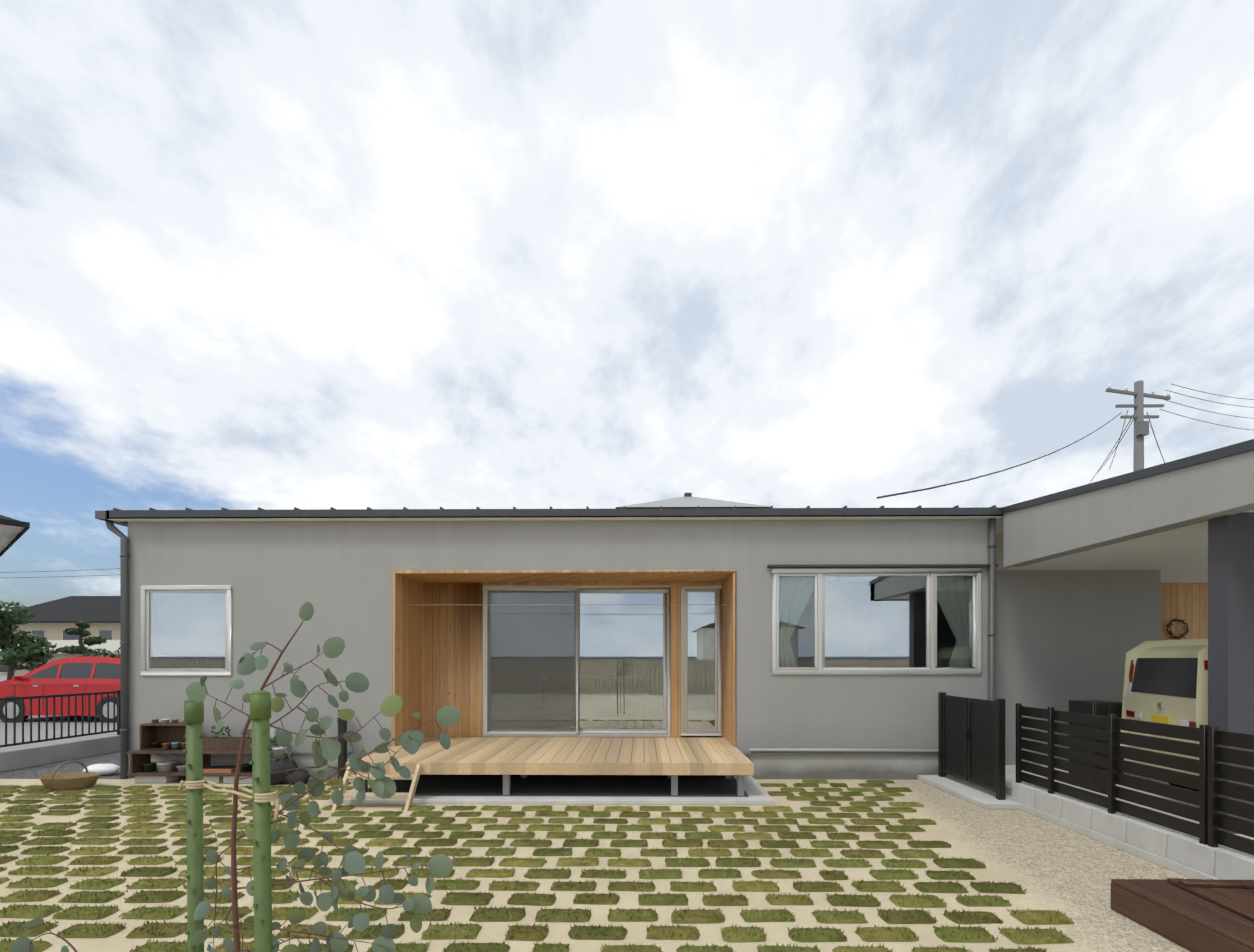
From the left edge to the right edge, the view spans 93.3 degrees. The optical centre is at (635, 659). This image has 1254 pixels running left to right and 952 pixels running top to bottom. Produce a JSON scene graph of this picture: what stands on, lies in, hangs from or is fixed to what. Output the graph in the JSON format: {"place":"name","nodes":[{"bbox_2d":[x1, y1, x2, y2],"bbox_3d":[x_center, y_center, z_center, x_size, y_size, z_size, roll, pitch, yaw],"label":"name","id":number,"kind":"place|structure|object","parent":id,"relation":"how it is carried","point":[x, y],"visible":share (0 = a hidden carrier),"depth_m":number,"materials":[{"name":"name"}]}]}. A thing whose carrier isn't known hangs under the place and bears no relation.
{"place":"outdoors","nodes":[
{"label":"outdoors","id":0,"kind":"place"},
{"bbox_2d":[0,515,29,556],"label":"roof eave","id":1,"kind":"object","parent":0,"point":[12,531],"depth_m":16.96,"materials":[{"name":"white"}]},
{"bbox_2d":[0,675,116,750],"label":"side road","id":2,"kind":"structure","parent":0,"point":[42,728],"depth_m":12.70,"materials":[{"name":"grey asphalt"}]},
{"bbox_2d":[0,600,58,679],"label":"garden tree","id":3,"kind":"object","parent":2,"relation":"on","point":[29,650],"visible":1,"depth_m":25.24,"materials":[{"name":"green plant"}]},
{"bbox_2d":[0,656,119,722],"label":"red hatchback","id":4,"kind":"object","parent":2,"relation":"on","point":[75,675],"visible":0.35,"depth_m":14.07,"materials":[{"name":"red paint"}]},
{"bbox_2d":[57,619,106,654],"bbox_3d":[-28.588,-0.276,30.882,2.432,3.644,1.549,0,0,1],"label":"pine tree","id":5,"kind":"object","parent":2,"relation":"on","point":[81,632],"visible":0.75,"depth_m":30.70,"materials":[{"name":"green plant"}]},
{"bbox_2d":[78,647,119,657],"bbox_3d":[-15.350,0.549,18.561,4.266,1.998,1.089,0,0,1],"label":"hedge row","id":6,"kind":"object","parent":2,"relation":"on","point":[95,653],"visible":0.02,"depth_m":18.54,"materials":[{"name":"green plant"}]},
{"bbox_2d":[173,582,954,728],"bbox_3d":[-0.960,0.032,10.083,10.530,2.050,4.840,0,0,1],"label":"window glass","id":7,"kind":"object","parent":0,"point":[802,645],"depth_m":11.46,"materials":[{"name":"clear glass"}]},
{"bbox_2d":[0,736,1191,951],"bbox_3d":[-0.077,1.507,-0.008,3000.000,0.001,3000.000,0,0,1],"label":"ground","id":8,"kind":"structure","parent":0,"point":[1070,874],"depth_m":4.11,"materials":[{"name":"beige gravel"}]},
{"bbox_2d":[0,596,119,674],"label":"neighbour house","id":9,"kind":"structure","parent":8,"relation":"on","point":[51,621],"depth_m":55.66,"materials":[{"name":"beige"}]},
{"bbox_2d":[0,735,119,771],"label":"retaining wall","id":10,"kind":"structure","parent":8,"relation":"on","point":[13,759],"depth_m":8.68,"materials":[{"name":"concrete"}]},
{"bbox_2d":[0,690,119,747],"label":"boundary railing","id":11,"kind":"object","parent":10,"relation":"on","point":[14,699],"visible":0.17,"depth_m":8.83,"materials":[{"name":"black metal"}]},
{"bbox_2d":[0,751,133,778],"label":"gravel strip","id":12,"kind":"object","parent":8,"relation":"on","point":[35,772],"visible":0.25,"depth_m":8.16,"materials":[{"name":"grey gravel"}]},
{"bbox_2d":[39,761,100,789],"bbox_3d":[-6.613,1.345,6.931,0.630,0.317,0.401,0,0,1],"label":"basket","id":13,"kind":"object","parent":8,"relation":"on","point":[71,781],"visible":1,"depth_m":6.83,"materials":[{"name":"wicker"}]},
{"bbox_2d":[82,763,119,775],"bbox_3d":[-6.934,1.433,7.697,0.446,0.155,0.256,0,0,1],"label":"plastic bag of soil","id":14,"kind":"object","parent":8,"relation":"on","point":[107,769],"visible":0.75,"depth_m":7.62,"materials":[{"name":"white plastic"}]},
{"bbox_2d":[127,748,271,783],"bbox_3d":[-5.354,1.311,7.296,1.570,0.393,0.320,0,0,1],"label":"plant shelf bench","id":15,"kind":"object","parent":8,"relation":"on","point":[138,758],"visible":0.44,"depth_m":7.19,"materials":[{"name":"brown wood"}]},
{"bbox_2d":[139,722,202,750],"bbox_3d":[-5.734,0.951,7.322,0.596,0.327,0.243,0,0,1],"label":"wooden shelf","id":16,"kind":"object","parent":15,"relation":"on","point":[161,732],"visible":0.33,"depth_m":7.38,"materials":[{"name":"brown wood"}]},
{"bbox_2d":[142,718,251,772],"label":"flower pots","id":17,"kind":"object","parent":15,"relation":"on","point":[166,766],"visible":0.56,"depth_m":7.26,"materials":[{"name":"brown ceramic"}]},
{"bbox_2d":[203,726,251,750],"bbox_3d":[-4.939,0.961,7.284,0.660,0.307,0.213,0,0,1],"label":"planter box with herbs","id":18,"kind":"object","parent":15,"relation":"on","point":[219,743],"visible":0.54,"depth_m":7.19,"materials":[{"name":"brown wood"}]},
{"bbox_2d":[183,690,274,951],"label":"garden stakes","id":19,"kind":"object","parent":8,"relation":"on","point":[260,714],"visible":0.94,"depth_m":0.80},
{"bbox_2d":[178,778,278,819],"bbox_3d":[-0.580,0.196,0.848,0.235,0.036,0.035,0,0,30],"label":"rope","id":20,"kind":"object","parent":19,"relation":"attached to","point":[264,797],"visible":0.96,"depth_m":0.85,"materials":[{"name":"beige fabric"}]},
{"bbox_2d":[11,602,460,951],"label":"eucalyptus sapling","id":21,"kind":"object","parent":8,"relation":"on","point":[325,750],"visible":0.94,"depth_m":0.84,"materials":[{"name":"green plant"}]},
{"bbox_2d":[270,735,310,784],"bbox_3d":[-4.239,1.228,7.221,0.665,0.624,0.415,0,0,1],"label":"rock and pot group","id":22,"kind":"object","parent":8,"relation":"on","point":[281,762],"visible":0.6,"depth_m":7.09,"materials":[{"name":"grey"}]},
{"bbox_2d":[337,710,346,778],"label":"tap column","id":23,"kind":"structure","parent":8,"relation":"on","point":[342,729],"depth_m":7.33,"materials":[{"name":"black plastic"}]},
{"bbox_2d":[331,765,421,810],"bbox_3d":[-2.643,1.307,6.086,0.760,0.400,0.405,0,0,1],"label":"wooden step","id":24,"kind":"object","parent":8,"relation":"on","point":[414,778],"visible":0.69,"depth_m":6.10,"materials":[{"name":"brown wood"}]},
{"bbox_2d":[0,777,1074,951],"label":"turf patches","id":25,"kind":"object","parent":8,"relation":"on","point":[522,932],"visible":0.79,"depth_m":4.14,"materials":[{"name":"green plant"}]},
{"bbox_2d":[130,737,947,779],"bbox_3d":[-0.928,1.307,12.724,10.950,0.400,10.558,0,0,1],"label":"house foundation","id":26,"kind":"object","parent":8,"relation":"on","point":[887,766],"visible":0.1,"depth_m":7.44,"materials":[{"name":"grey concrete"}]},
{"bbox_2d":[128,519,987,752],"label":"house walls","id":27,"kind":"structure","parent":26,"relation":"on","point":[277,575],"depth_m":7.48,"materials":[{"name":"grey paint"}]},
{"bbox_2d":[140,585,231,675],"bbox_3d":[-5.696,-0.366,7.540,1.168,1.147,0.080,0,0,1],"label":"window","id":28,"kind":"structure","parent":27,"relation":"attached to","point":[158,609],"depth_m":7.54,"materials":[{"name":"glass"}]},
{"bbox_2d":[270,726,277,738],"bbox_3d":[-4.587,0.927,7.479,0.120,0.160,0.056,0,0,1],"label":"wall outlet box","id":29,"kind":"object","parent":27,"relation":"attached to","point":[273,731],"visible":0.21,"depth_m":7.45,"materials":[{"name":"grey plastic"}]},
{"bbox_2d":[95,511,995,778],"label":"gutters and downpipes","id":30,"kind":"object","parent":27,"relation":"attached to","point":[124,651],"visible":0.69,"depth_m":7.44,"materials":[{"name":"grey metal"}]},
{"bbox_2d":[107,493,1010,581],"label":"roof","id":31,"kind":"structure","parent":27,"relation":"on","point":[687,506],"depth_m":7.35,"materials":[{"name":"grey metal"}]},
{"bbox_2d":[392,570,736,746],"bbox_3d":[-0.895,-0.280,7.976,4.738,2.954,1.052,0,0,1],"label":"wooden alcove surround","id":32,"kind":"object","parent":27,"relation":"attached to","point":[437,640],"visible":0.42,"depth_m":8.34,"materials":[{"name":"wood"}]},
{"bbox_2d":[483,585,670,736],"bbox_3d":[-0.830,0.027,8.394,2.658,2.140,0.134,0,0,1],"label":"sliding door","id":33,"kind":"structure","parent":27,"relation":"attached to","point":[576,730],"depth_m":8.39,"materials":[{"name":"clear glass"}]},
{"bbox_2d":[589,604,730,604],"bbox_3d":[-0.900,-0.703,7.622,4.330,0.007,0.008,0,0,1],"label":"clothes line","id":34,"kind":"object","parent":27,"relation":"attached to","point":[659,604],"visible":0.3,"depth_m":7.61,"materials":[{"name":"silver metal"}]},
{"bbox_2d":[681,585,721,735],"bbox_3d":[0.930,0.017,8.370,0.578,2.120,0.080,0,0,1],"label":"recess window","id":35,"kind":"structure","parent":27,"relation":"attached to","point":[686,730],"depth_m":8.36,"materials":[{"name":"clear glass"}]},
{"bbox_2d":[748,748,937,755],"bbox_3d":[2.698,1.310,7.389,2.570,0.395,0.040,0,0,1],"label":"pipe","id":36,"kind":"object","parent":27,"relation":"attached to","point":[827,750],"depth_m":7.38,"materials":[{"name":"grey metal"}]},
{"bbox_2d":[779,577,971,666],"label":"curtains","id":37,"kind":"object","parent":27,"relation":"attached to","point":[946,588],"depth_m":7.52,"materials":[{"name":"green fabric"}]},
{"bbox_2d":[772,568,981,674],"bbox_3d":[3.013,-0.473,7.435,2.608,1.329,0.080,0,0,1],"label":"window","id":38,"kind":"structure","parent":27,"relation":"attached to","point":[820,666],"depth_m":7.42,"materials":[{"name":"glass"}]},
{"bbox_2d":[767,564,997,567],"bbox_3d":[3.073,-1.164,7.379,2.840,0.028,0.070,0,0,1],"label":"hood window","id":39,"kind":"structure","parent":27,"relation":"attached to","point":[881,566],"depth_m":7.35,"materials":[{"name":"grey metal"}]},
{"bbox_2d":[329,776,774,804],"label":"concrete slab","id":40,"kind":"structure","parent":8,"relation":"on","point":[756,792],"depth_m":6.18,"materials":[{"name":"grey concrete"}]},
{"bbox_2d":[368,774,748,796],"bbox_3d":[-0.903,1.460,7.332,4.250,0.005,2.020,0,0,1],"label":"deck underside","id":41,"kind":"object","parent":40,"relation":"on","point":[598,785],"visible":0.43,"depth_m":6.84,"materials":[{"name":"grey"}]},
{"bbox_2d":[346,737,753,795],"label":"wood deck","id":42,"kind":"structure","parent":41,"relation":"on","point":[524,757],"depth_m":6.62,"materials":[{"name":"brown wood"}]},
{"bbox_2d":[917,775,1018,808],"bbox_3d":[3.759,1.477,6.683,0.470,0.060,1.475,0,0,1],"label":"concrete gate pad","id":43,"kind":"object","parent":8,"relation":"on","point":[981,797],"visible":0.71,"depth_m":6.49,"materials":[{"name":"grey concrete"}]},
{"bbox_2d":[938,692,1004,799],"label":"gate","id":44,"kind":"structure","parent":43,"relation":"on","point":[971,740],"depth_m":6.61,"materials":[{"name":"black metal"}]},
{"bbox_2d":[1002,439,1253,582],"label":"carport","id":45,"kind":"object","parent":8,"relation":"on","point":[1157,517],"depth_m":5.72,"materials":[{"name":"grey paint"}]},
{"bbox_2d":[1005,765,1253,855],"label":"carport floor","id":46,"kind":"structure","parent":8,"relation":"on","point":[1010,774],"depth_m":6.30,"materials":[{"name":"grey concrete"}]},
{"bbox_2d":[1069,700,1123,782],"bbox_3d":[5.235,0.922,6.734,0.340,0.890,0.388,0,0,1],"label":"storage cabinet","id":47,"kind":"object","parent":46,"relation":"on","point":[1099,707],"visible":0.38,"depth_m":6.56,"materials":[{"name":"black plastic"}]},
{"bbox_2d":[1120,639,1207,790],"bbox_3d":[6.702,0.603,5.195,3.537,1.629,1.815,0,0,19],"label":"van","id":48,"kind":"object","parent":46,"relation":"on","point":[1165,681],"visible":0.44,"depth_m":5.73,"materials":[{"name":"beige paint"}]},
{"bbox_2d":[1208,512,1253,833],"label":"pillar","id":49,"kind":"structure","parent":46,"relation":"on","point":[1230,623],"depth_m":4.64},
{"bbox_2d":[1011,782,1253,879],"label":"block wall","id":50,"kind":"structure","parent":8,"relation":"on","point":[1184,854],"depth_m":4.53,"materials":[{"name":"concrete"}]},
{"bbox_2d":[1016,703,1253,854],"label":"slat fence","id":51,"kind":"object","parent":50,"relation":"on","point":[1207,767],"visible":1,"depth_m":4.51,"materials":[{"name":"black metal"}]},
{"bbox_2d":[1105,380,1170,471],"bbox_3d":[15.090,-3.418,17.795,1.893,9.850,0.370,0,0,1],"label":"utility pole","id":52,"kind":"object","parent":8,"relation":"on","point":[1141,428],"visible":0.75,"depth_m":17.74,"materials":[{"name":"grey concrete"}]},
{"bbox_2d":[0,383,1253,577],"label":"overhead wires","id":53,"kind":"object","parent":52,"relation":"attached to","point":[975,477],"visible":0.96,"depth_m":18.72,"materials":[{"name":"grey"}]},
{"bbox_2d":[1111,878,1253,951],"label":"wooden deck","id":54,"kind":"structure","parent":8,"relation":"on","point":[1201,915],"depth_m":3.21,"materials":[{"name":"brown wood"}]},
{"bbox_2d":[0,0,1253,611],"label":"sky","id":55,"kind":"structure","parent":0,"point":[264,254],"materials":[{"name":"white"}]},
{"bbox_2d":[996,570,1207,764],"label":"carport walls","id":56,"kind":"structure","parent":0,"point":[1063,637],"depth_m":7.67,"materials":[{"name":"grey paint"}]},
{"bbox_2d":[1166,618,1188,639],"bbox_3d":[8.112,-0.451,8.854,0.325,0.335,0.062,0,0,1],"label":"wreath","id":57,"kind":"object","parent":56,"relation":"attached to","point":[1176,637],"visible":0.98,"depth_m":8.85,"materials":[{"name":"brown"}]}
]}

